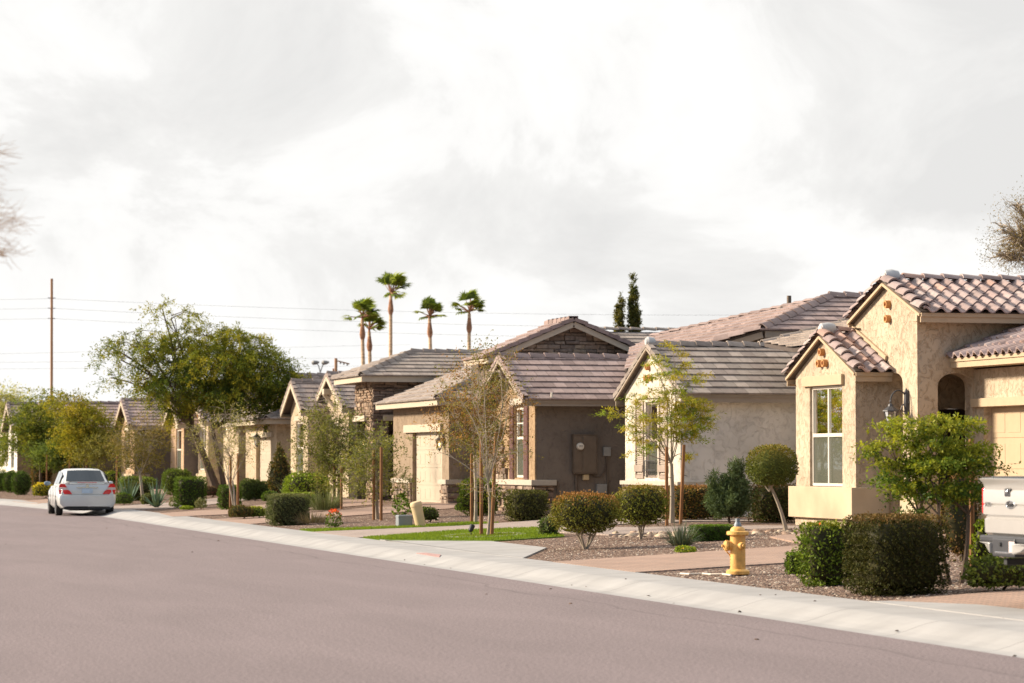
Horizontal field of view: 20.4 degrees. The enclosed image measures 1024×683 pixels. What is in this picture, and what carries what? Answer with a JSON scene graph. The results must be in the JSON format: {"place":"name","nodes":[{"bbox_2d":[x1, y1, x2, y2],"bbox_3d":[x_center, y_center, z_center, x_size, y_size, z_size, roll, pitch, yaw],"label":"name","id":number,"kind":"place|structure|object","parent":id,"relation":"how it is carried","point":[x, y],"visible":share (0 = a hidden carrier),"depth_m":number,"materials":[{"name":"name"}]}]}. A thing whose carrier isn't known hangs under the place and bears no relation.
{"place":"outdoors","nodes":[
{"label":"outdoors","id":0,"kind":"place"},
{"bbox_2d":[30,460,54,485],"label":"shrub","id":1,"kind":"object","parent":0,"point":[35,475],"visible":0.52,"depth_m":133.73,"materials":[{"name":"green plant"}]},
{"bbox_2d":[114,498,254,509],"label":"driveway","id":2,"kind":"structure","parent":0,"point":[212,501],"depth_m":94.39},
{"bbox_2d":[160,499,379,516],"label":"driveway","id":3,"kind":"structure","parent":0,"point":[347,503],"depth_m":84.43,"materials":[{"name":"concrete"}]},
{"bbox_2d":[212,502,456,524],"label":"driveway","id":4,"kind":"structure","parent":0,"point":[387,509],"depth_m":76.78,"materials":[{"name":"concrete"}]},
{"bbox_2d":[380,539,546,557],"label":"sidewalk","id":5,"kind":"structure","parent":0,"point":[505,549],"depth_m":50.95,"materials":[{"name":"concrete"}]},
{"bbox_2d":[0,505,1023,682],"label":"road","id":6,"kind":"structure","parent":0,"point":[86,598],"depth_m":29.49,"materials":[{"name":"asphalt"}]},
{"bbox_2d":[44,468,115,514],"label":"parked car","id":7,"kind":"object","parent":6,"relation":"on","point":[80,489],"visible":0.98,"depth_m":88.59,"materials":[{"name":"silver metal"}]},
{"bbox_2d":[0,499,1023,657],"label":"sidewalk","id":8,"kind":"structure","parent":0,"point":[994,635],"depth_m":36.01,"materials":[{"name":"concrete"}]},
{"bbox_2d":[0,487,1023,600],"bbox_3d":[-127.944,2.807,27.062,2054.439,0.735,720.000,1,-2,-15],"label":"ground","id":9,"kind":"structure","parent":0,"point":[30,496],"depth_m":50.34,"materials":[{"name":"gravel"}]},
{"bbox_2d":[0,419,8,471],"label":"street tree","id":10,"kind":"object","parent":9,"relation":"on","point":[4,456],"visible":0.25,"depth_m":147.58,"materials":[{"name":"green plant"}]},
{"bbox_2d":[0,134,39,268],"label":"bare tree","id":11,"kind":"object","parent":9,"relation":"on","point":[10,230],"visible":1,"depth_m":18.04,"materials":[{"name":"brown plant"}]},
{"bbox_2d":[9,470,31,494],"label":"shrub","id":12,"kind":"object","parent":9,"relation":"on","point":[21,482],"visible":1,"depth_m":122.05,"materials":[{"name":"green plant"}]},
{"bbox_2d":[0,376,40,426],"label":"background tree","id":13,"kind":"object","parent":9,"relation":"on","point":[6,396],"visible":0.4,"depth_m":189.47,"materials":[{"name":"green plant"}]},
{"bbox_2d":[0,401,43,485],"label":"stucco house","id":14,"kind":"structure","parent":9,"relation":"on","point":[14,463],"depth_m":138.11,"materials":[{"name":"paint"}]},
{"bbox_2d":[0,386,71,482],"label":"street tree","id":15,"kind":"object","parent":9,"relation":"on","point":[34,426],"visible":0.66,"depth_m":133.11,"materials":[{"name":"green plant"}]},
{"bbox_2d":[31,482,51,497],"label":"flowering bush","id":16,"kind":"object","parent":9,"relation":"on","point":[40,489],"visible":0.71,"depth_m":114.31,"materials":[{"name":"yellow plant"}]},
{"bbox_2d":[48,279,55,395],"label":"utility pole","id":17,"kind":"object","parent":9,"relation":"on","point":[51,308],"visible":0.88,"depth_m":189.89,"materials":[{"name":"brown wood"}]},
{"bbox_2d":[20,429,95,474],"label":"street tree","id":18,"kind":"object","parent":9,"relation":"on","point":[56,462],"visible":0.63,"depth_m":131.57,"materials":[{"name":"green plant"}]},
{"bbox_2d":[33,387,128,468],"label":"street tree","id":19,"kind":"object","parent":9,"relation":"on","point":[83,413],"visible":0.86,"depth_m":125.19,"materials":[{"name":"green plant"}]},
{"bbox_2d":[62,423,133,471],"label":"street tree","id":20,"kind":"object","parent":9,"relation":"on","point":[97,450],"visible":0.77,"depth_m":124.22,"materials":[{"name":"green plant"}]},
{"bbox_2d":[75,401,120,473],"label":"stucco house","id":21,"kind":"structure","parent":9,"relation":"on","point":[111,405],"depth_m":135.74,"materials":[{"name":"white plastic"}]},
{"bbox_2d":[114,492,134,504],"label":"shrub","id":22,"kind":"object","parent":9,"relation":"on","point":[124,498],"visible":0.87,"depth_m":97.35,"materials":[{"name":"green plant"}]},
{"bbox_2d":[115,474,142,500],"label":"agave","id":23,"kind":"object","parent":9,"relation":"on","point":[130,490],"visible":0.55,"depth_m":99.31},
{"bbox_2d":[96,408,176,496],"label":"sapling tree","id":24,"kind":"object","parent":9,"relation":"on","point":[134,454],"visible":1,"depth_m":100.19,"materials":[{"name":"green plant"}]},
{"bbox_2d":[124,478,153,500],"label":"shrub","id":25,"kind":"object","parent":9,"relation":"on","point":[146,487],"visible":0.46,"depth_m":104.31,"materials":[{"name":"green plant"}]},
{"bbox_2d":[113,397,170,488],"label":"stucco house","id":26,"kind":"structure","parent":9,"relation":"on","point":[124,406],"depth_m":127.96,"materials":[{"name":"paint"}]},
{"bbox_2d":[141,480,168,506],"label":"agave","id":27,"kind":"object","parent":9,"relation":"on","point":[157,499],"visible":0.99,"depth_m":92.00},
{"bbox_2d":[145,391,198,476],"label":"stucco house","id":28,"kind":"structure","parent":9,"relation":"on","point":[182,460],"depth_m":121.55,"materials":[{"name":"paint"}]},
{"bbox_2d":[160,467,194,494],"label":"shrub","id":29,"kind":"object","parent":9,"relation":"on","point":[169,476],"visible":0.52,"depth_m":111.13,"materials":[{"name":"green plant"}]},
{"bbox_2d":[172,474,208,507],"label":"shrub","id":30,"kind":"object","parent":9,"relation":"on","point":[189,491],"visible":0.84,"depth_m":90.28,"materials":[{"name":"green plant"}]},
{"bbox_2d":[82,294,321,487],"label":"mesquite tree","id":31,"kind":"object","parent":9,"relation":"on","point":[243,370],"visible":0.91,"depth_m":107.31,"materials":[{"name":"green plant"}]},
{"bbox_2d":[177,393,271,505],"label":"sapling tree","id":32,"kind":"object","parent":9,"relation":"on","point":[245,454],"visible":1,"depth_m":79.22,"materials":[{"name":"green plant"}]},
{"bbox_2d":[216,484,241,509],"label":"shrub","id":33,"kind":"object","parent":9,"relation":"on","point":[223,496],"visible":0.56,"depth_m":86.00,"materials":[{"name":"green plant"}]},
{"bbox_2d":[226,504,253,518],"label":"mounded shrub","id":34,"kind":"object","parent":9,"relation":"on","point":[240,511],"visible":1,"depth_m":75.22,"materials":[{"name":"green plant"}]},
{"bbox_2d":[193,393,290,486],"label":"stucco house","id":35,"kind":"structure","parent":9,"relation":"on","point":[279,429],"depth_m":110.97,"materials":[{"name":"beige paint"}]},
{"bbox_2d":[260,437,270,480],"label":"garage door","id":36,"kind":"structure","parent":35,"relation":"in","point":[265,458],"depth_m":109.83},
{"bbox_2d":[239,478,255,500],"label":"ball topiary","id":37,"kind":"object","parent":9,"relation":"on","point":[245,484],"visible":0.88,"depth_m":97.13,"materials":[{"name":"green plant"}]},
{"bbox_2d":[247,477,262,500],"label":"ball topiary","id":38,"kind":"object","parent":9,"relation":"on","point":[256,485],"visible":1,"depth_m":97.19,"materials":[{"name":"green plant"}]},
{"bbox_2d":[265,442,290,492],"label":"conical shrub","id":39,"kind":"object","parent":9,"relation":"on","point":[278,467],"visible":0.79,"depth_m":94.63,"materials":[{"name":"green plant"}]},
{"bbox_2d":[265,491,310,525],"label":"hedge","id":40,"kind":"object","parent":9,"relation":"on","point":[281,508],"visible":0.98,"depth_m":68.69,"materials":[{"name":"green plant"}]},
{"bbox_2d":[279,378,328,477],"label":"stucco house","id":41,"kind":"structure","parent":9,"relation":"on","point":[295,398],"depth_m":103.33,"materials":[{"name":"paint"}]},
{"bbox_2d":[280,470,331,499],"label":"shrub","id":42,"kind":"object","parent":9,"relation":"on","point":[291,483],"visible":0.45,"depth_m":87.86,"materials":[{"name":"green plant"}]},
{"bbox_2d":[292,509,331,522],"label":"dry tussock","id":43,"kind":"object","parent":9,"relation":"on","point":[313,519],"visible":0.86,"depth_m":68.51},
{"bbox_2d":[305,487,346,509],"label":"grass clump","id":44,"kind":"object","parent":9,"relation":"on","point":[323,503],"visible":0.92,"depth_m":79.98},
{"bbox_2d":[296,371,356,497],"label":"stucco house","id":45,"kind":"structure","parent":9,"relation":"on","point":[327,385],"depth_m":99.82,"materials":[{"name":"paint"}]},
{"bbox_2d":[290,394,362,472],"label":"bare tree","id":46,"kind":"object","parent":9,"relation":"on","point":[341,417],"visible":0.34,"depth_m":86.43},
{"bbox_2d":[325,508,342,526],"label":"flowering plant","id":47,"kind":"object","parent":9,"relation":"on","point":[335,524],"visible":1,"depth_m":66.04,"materials":[{"name":"green plant"}]},
{"bbox_2d":[280,387,389,507],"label":"olive tree","id":48,"kind":"object","parent":9,"relation":"on","point":[336,444],"visible":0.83,"depth_m":82.57,"materials":[{"name":"green plant"}]},
{"bbox_2d":[340,296,380,364],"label":"palm tree","id":49,"kind":"object","parent":9,"relation":"on","point":[366,306],"visible":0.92,"depth_m":159.86,"materials":[{"name":"green plant"}]},
{"bbox_2d":[358,313,387,363],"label":"palm tree","id":50,"kind":"object","parent":9,"relation":"on","point":[380,326],"visible":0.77,"depth_m":160.89,"materials":[{"name":"green plant"}]},
{"bbox_2d":[328,419,423,518],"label":"sapling tree","id":51,"kind":"object","parent":9,"relation":"on","point":[376,458],"visible":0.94,"depth_m":70.56,"materials":[{"name":"green plant"}]},
{"bbox_2d":[380,447,384,520],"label":"tree stake","id":52,"kind":"object","parent":9,"relation":"on","point":[381,483],"visible":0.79,"depth_m":69.66,"materials":[{"name":"brown wood"}]},
{"bbox_2d":[375,271,413,355],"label":"palm tree","id":53,"kind":"object","parent":9,"relation":"on","point":[396,280],"visible":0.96,"depth_m":164.89,"materials":[{"name":"green plant"}]},
{"bbox_2d":[391,491,411,515],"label":"shrub","id":54,"kind":"object","parent":9,"relation":"on","point":[406,501],"visible":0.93,"depth_m":70.99,"materials":[{"name":"green plant"}]},
{"bbox_2d":[331,348,483,503],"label":"stone house","id":55,"kind":"structure","parent":9,"relation":"on","point":[392,389],"depth_m":89.84,"materials":[{"name":"paint"}]},
{"bbox_2d":[416,432,441,502],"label":"garage door","id":56,"kind":"structure","parent":55,"relation":"in","point":[428,489],"depth_m":86.67,"materials":[{"name":"metal"}]},
{"bbox_2d":[410,501,425,525],"bbox_3d":[-2.093,3.881,63.467,0.375,0.652,0.270,1,-2,-15],"label":"marker post","id":57,"kind":"object","parent":9,"relation":"on","point":[417,512],"visible":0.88,"depth_m":63.36,"materials":[{"name":"beige plastic"}]},
{"bbox_2d":[414,295,446,348],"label":"palm tree","id":58,"kind":"object","parent":9,"relation":"on","point":[430,304],"visible":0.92,"depth_m":164.89,"materials":[{"name":"green plant"}]},
{"bbox_2d":[422,505,438,521],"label":"shrub","id":59,"kind":"object","parent":9,"relation":"on","point":[431,514],"visible":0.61,"depth_m":66.55,"materials":[{"name":"green plant"}]},
{"bbox_2d":[300,521,563,539],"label":"grass","id":60,"kind":"structure","parent":9,"relation":"on","point":[501,532],"depth_m":57.50,"materials":[{"name":"green plant"}]},
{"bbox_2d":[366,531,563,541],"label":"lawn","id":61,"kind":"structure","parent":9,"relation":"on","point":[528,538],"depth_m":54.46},
{"bbox_2d":[450,288,485,349],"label":"palm tree","id":62,"kind":"object","parent":9,"relation":"on","point":[476,303],"visible":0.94,"depth_m":164.89,"materials":[{"name":"green plant"}]},
{"bbox_2d":[413,329,539,521],"bbox_3d":[-0.823,1.944,64.395,2.905,4.444,1.977,1,-2,-15],"label":"sapling tree","id":63,"kind":"object","parent":9,"relation":"on","point":[458,420],"visible":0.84,"depth_m":64.22,"materials":[{"name":"green plant"}]},
{"bbox_2d":[454,477,502,515],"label":"shrub","id":64,"kind":"object","parent":9,"relation":"on","point":[465,500],"visible":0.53,"depth_m":70.24,"materials":[{"name":"green plant"}]},
{"bbox_2d":[479,436,483,534],"bbox_3d":[-0.573,2.927,56.670,0.166,2.081,0.070,2,-3,-38],"label":"tree stake","id":65,"kind":"object","parent":9,"relation":"on","point":[481,510],"visible":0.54,"depth_m":56.60,"materials":[{"name":"brown wood"}]},
{"bbox_2d":[422,344,543,534],"bbox_3d":[-0.526,1.968,56.226,2.222,3.869,1.654,1,-2,-15],"label":"sapling tree","id":66,"kind":"object","parent":9,"relation":"on","point":[487,473],"visible":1,"depth_m":56.16,"materials":[{"name":"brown plant"}]},
{"bbox_2d":[490,432,499,533],"bbox_3d":[-0.337,2.871,56.444,0.221,2.167,0.082,1,-3,-21],"label":"tree stake","id":67,"kind":"object","parent":9,"relation":"on","point":[492,505],"visible":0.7,"depth_m":56.40,"materials":[{"name":"brown wood"}]},
{"bbox_2d":[500,489,549,520],"bbox_3d":[0.319,3.752,65.127,1.054,0.803,0.991,1,-2,-15],"label":"hedge","id":68,"kind":"object","parent":9,"relation":"on","point":[524,505],"visible":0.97,"depth_m":64.85,"materials":[{"name":"green plant"}]},
{"bbox_2d":[537,516,560,533],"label":"shrub","id":69,"kind":"object","parent":9,"relation":"on","point":[544,526],"visible":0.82,"depth_m":54.93,"materials":[{"name":"green plant"}]},
{"bbox_2d":[462,316,686,511],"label":"stucco house","id":70,"kind":"structure","parent":9,"relation":"on","point":[575,367],"depth_m":71.86,"materials":[{"name":"beige"}]},
{"bbox_2d":[517,407,522,477],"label":"window","id":71,"kind":"structure","parent":70,"relation":"in","point":[519,418],"depth_m":72.90,"materials":[{"name":"glass"}]},
{"bbox_2d":[544,489,625,548],"bbox_3d":[1.263,3.075,48.901,1.329,1.086,1.215,1,-2,-15],"label":"shrub","id":72,"kind":"object","parent":9,"relation":"on","point":[580,514],"visible":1,"depth_m":48.60,"materials":[{"name":"green plant"}]},
{"bbox_2d":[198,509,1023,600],"bbox_3d":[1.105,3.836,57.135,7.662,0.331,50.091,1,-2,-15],"label":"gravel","id":73,"kind":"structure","parent":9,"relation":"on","point":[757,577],"depth_m":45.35,"materials":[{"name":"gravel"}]},
{"bbox_2d":[613,291,626,331],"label":"poplar tree","id":74,"kind":"object","parent":9,"relation":"on","point":[619,318],"visible":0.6,"depth_m":149.94,"materials":[{"name":"green plant"}]},
{"bbox_2d":[625,273,642,331],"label":"poplar tree","id":75,"kind":"object","parent":9,"relation":"on","point":[634,314],"visible":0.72,"depth_m":149.92,"materials":[{"name":"green plant"}]},
{"bbox_2d":[612,482,670,538],"bbox_3d":[2.365,3.122,52.127,1.144,1.093,0.982,1,-2,-15],"label":"shrub","id":76,"kind":"object","parent":9,"relation":"on","point":[644,505],"visible":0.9,"depth_m":51.87,"materials":[{"name":"green plant"}]},
{"bbox_2d":[592,340,726,522],"bbox_3d":[3.050,1.902,59.813,2.951,3.905,1.444,0,-2,-1],"label":"sapling tree","id":77,"kind":"object","parent":9,"relation":"on","point":[682,411],"visible":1,"depth_m":59.79,"materials":[{"name":"green plant"}]},
{"bbox_2d":[653,518,705,545],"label":"yucca","id":78,"kind":"object","parent":9,"relation":"on","point":[681,537],"visible":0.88,"depth_m":47.74,"materials":[{"name":"plant"}]},
{"bbox_2d":[679,445,685,524],"bbox_3d":[3.541,2.999,58.761,0.214,1.736,0.081,1,-3,-21],"label":"tree stake","id":79,"kind":"object","parent":9,"relation":"on","point":[682,486],"visible":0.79,"depth_m":58.73,"materials":[{"name":"brown wood"}]},
{"bbox_2d":[558,525,814,535],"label":"footpath","id":80,"kind":"structure","parent":9,"relation":"on","point":[623,530],"depth_m":55.44,"materials":[{"name":"concrete"}]},
{"bbox_2d":[659,483,720,519],"bbox_3d":[3.851,3.495,61.516,1.351,0.884,1.247,1,-2,-15],"label":"shrub","id":81,"kind":"object","parent":9,"relation":"on","point":[693,507],"visible":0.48,"depth_m":61.09,"materials":[{"name":"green plant"}]},
{"bbox_2d":[612,528,798,537],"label":"border rocks","id":82,"kind":"object","parent":9,"relation":"on","point":[651,534],"visible":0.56,"depth_m":53.06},
{"bbox_2d":[686,523,733,541],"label":"hedge","id":83,"kind":"object","parent":9,"relation":"on","point":[714,532],"visible":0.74,"depth_m":50.06,"materials":[{"name":"green plant"}]},
{"bbox_2d":[701,455,755,522],"bbox_3d":[4.459,3.062,58.791,1.095,1.469,1.002,1,-2,-15],"label":"juniper","id":84,"kind":"object","parent":9,"relation":"on","point":[728,497],"visible":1,"depth_m":58.65,"materials":[{"name":"green plant"}]},
{"bbox_2d":[721,519,749,574],"bbox_3d":[3.064,2.795,38.776,0.343,0.760,0.334,-1,-3,28],"label":"fire hydrant","id":85,"kind":"object","parent":9,"relation":"on","point":[735,545],"visible":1,"depth_m":38.68,"materials":[{"name":"yellow metal"}]},
{"bbox_2d":[746,482,795,522],"bbox_3d":[5.450,3.374,59.518,1.170,0.924,1.015,1,-2,-15],"label":"hedge","id":86,"kind":"object","parent":9,"relation":"on","point":[764,506],"visible":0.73,"depth_m":59.17,"materials":[{"name":"green plant"}]},
{"bbox_2d":[744,443,799,530],"bbox_3d":[4.837,2.737,52.944,0.994,1.690,0.936,1,-2,-15],"label":"topiary tree","id":87,"kind":"object","parent":9,"relation":"on","point":[773,465],"visible":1,"depth_m":52.74,"materials":[{"name":"green plant"}]},
{"bbox_2d":[783,551,801,574],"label":"shrub","id":88,"kind":"object","parent":9,"relation":"on","point":[789,565],"visible":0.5,"depth_m":38.47,"materials":[{"name":"green plant"}]},
{"bbox_2d":[791,518,853,586],"bbox_3d":[3.950,2.664,35.724,0.792,0.888,0.751,1,-2,-15],"label":"hedge","id":89,"kind":"object","parent":9,"relation":"on","point":[821,547],"visible":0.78,"depth_m":35.49,"materials":[{"name":"green plant"}]},
{"bbox_2d":[840,508,950,596],"bbox_3d":[4.502,2.499,33.431,1.187,1.092,1.134,1,-2,-15],"label":"hedge","id":90,"kind":"object","parent":9,"relation":"on","point":[895,554],"visible":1,"depth_m":33.08,"materials":[{"name":"green plant"}]},
{"bbox_2d":[781,269,1023,528],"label":"stucco house","id":91,"kind":"structure","parent":9,"relation":"on","point":[914,345],"depth_m":54.34,"materials":[{"name":"beige paint"}]},
{"bbox_2d":[812,385,842,486],"bbox_3d":[6.471,1.860,55.910,0.553,2.560,2.320,1,-2,-15],"label":"window","id":92,"kind":"structure","parent":91,"relation":"in","point":[826,400],"depth_m":55.96,"materials":[{"name":"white glass"}]},
{"bbox_2d":[788,486,888,519],"bbox_3d":[6.392,3.162,55.886,0.770,0.615,3.380,1,-2,-15],"label":"window base","id":93,"kind":"structure","parent":91,"relation":"in","point":[830,502],"depth_m":55.05,"materials":[{"name":"beige paint"}]},
{"bbox_2d":[938,409,964,523],"bbox_3d":[8.609,2.482,55.827,1.020,2.310,0.040,1,-2,-15],"label":"front door","id":94,"kind":"structure","parent":91,"relation":"in","point":[952,411],"depth_m":55.85,"materials":[{"name":"brown wood"}]},
{"bbox_2d":[992,406,1023,475],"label":"garage door","id":95,"kind":"structure","parent":91,"relation":"in","point":[1007,422],"depth_m":52.31,"materials":[{"name":"paint"}]},
{"bbox_2d":[851,411,1020,584],"bbox_3d":[5.198,1.934,34.883,2.050,2.176,1.274,-1,-2,15],"label":"leafy tree","id":96,"kind":"object","parent":9,"relation":"on","point":[918,467],"visible":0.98,"depth_m":34.76,"materials":[{"name":"green plant"}]},
{"bbox_2d":[940,472,981,560],"bbox_3d":[6.349,2.423,40.117,0.716,1.497,0.510,1,-2,-15],"label":"shrub","id":97,"kind":"object","parent":9,"relation":"on","point":[957,519],"visible":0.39,"depth_m":39.94,"materials":[{"name":"green plant"}]},
{"bbox_2d":[969,439,974,565],"bbox_3d":[5.751,2.139,35.373,0.166,1.851,0.070,2,-3,-38],"label":"tree stake","id":98,"kind":"object","parent":9,"relation":"on","point":[972,519],"visible":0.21,"depth_m":35.31,"materials":[{"name":"brown wood"}]},
{"bbox_2d":[968,518,998,561],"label":"shrub","id":99,"kind":"object","parent":9,"relation":"on","point":[979,549],"visible":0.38,"depth_m":35.23,"materials":[{"name":"green plant"}]},
{"bbox_2d":[958,553,1023,590],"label":"shrub","id":100,"kind":"object","parent":9,"relation":"on","point":[988,572],"visible":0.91,"depth_m":32.90,"materials":[{"name":"green plant"}]},
{"bbox_2d":[975,182,1023,274],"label":"background tree","id":101,"kind":"object","parent":9,"relation":"on","point":[1015,242],"visible":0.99,"depth_m":90.04,"materials":[{"name":"brown plant"}]},
{"bbox_2d":[0,0,1023,418],"label":"sky","id":102,"kind":"structure","parent":0,"point":[732,157],"materials":[{"name":"white"}]},
{"bbox_2d":[317,516,764,537],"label":"driveway","id":103,"kind":"structure","parent":0,"point":[374,532],"depth_m":61.34,"materials":[{"name":"concrete"}]},
{"bbox_2d":[613,291,865,515],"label":"stucco house","id":104,"kind":"structure","parent":0,"point":[745,358],"depth_m":66.93,"materials":[{"name":"paint"}]},
{"bbox_2d":[647,402,656,476],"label":"window","id":105,"kind":"structure","parent":104,"relation":"in","point":[652,407],"depth_m":67.66,"materials":[{"name":"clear glass"}]},
{"bbox_2d":[554,529,947,572],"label":"driveway","id":106,"kind":"structure","parent":0,"point":[702,560],"depth_m":43.11,"materials":[{"name":"concrete"}]},
{"bbox_2d":[869,601,1023,620],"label":"sidewalk","id":107,"kind":"structure","parent":0,"point":[998,612],"depth_m":30.10,"materials":[{"name":"concrete"}]},
{"bbox_2d":[887,589,1023,608],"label":"driveway","id":108,"kind":"structure","parent":0,"point":[1014,598],"depth_m":31.76,"materials":[{"name":"concrete"}]},
{"bbox_2d":[979,476,1023,564],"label":"pickup truck","id":109,"kind":"object","parent":108,"relation":"on","point":[1003,504],"visible":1,"depth_m":29.84,"materials":[{"name":"paint"}]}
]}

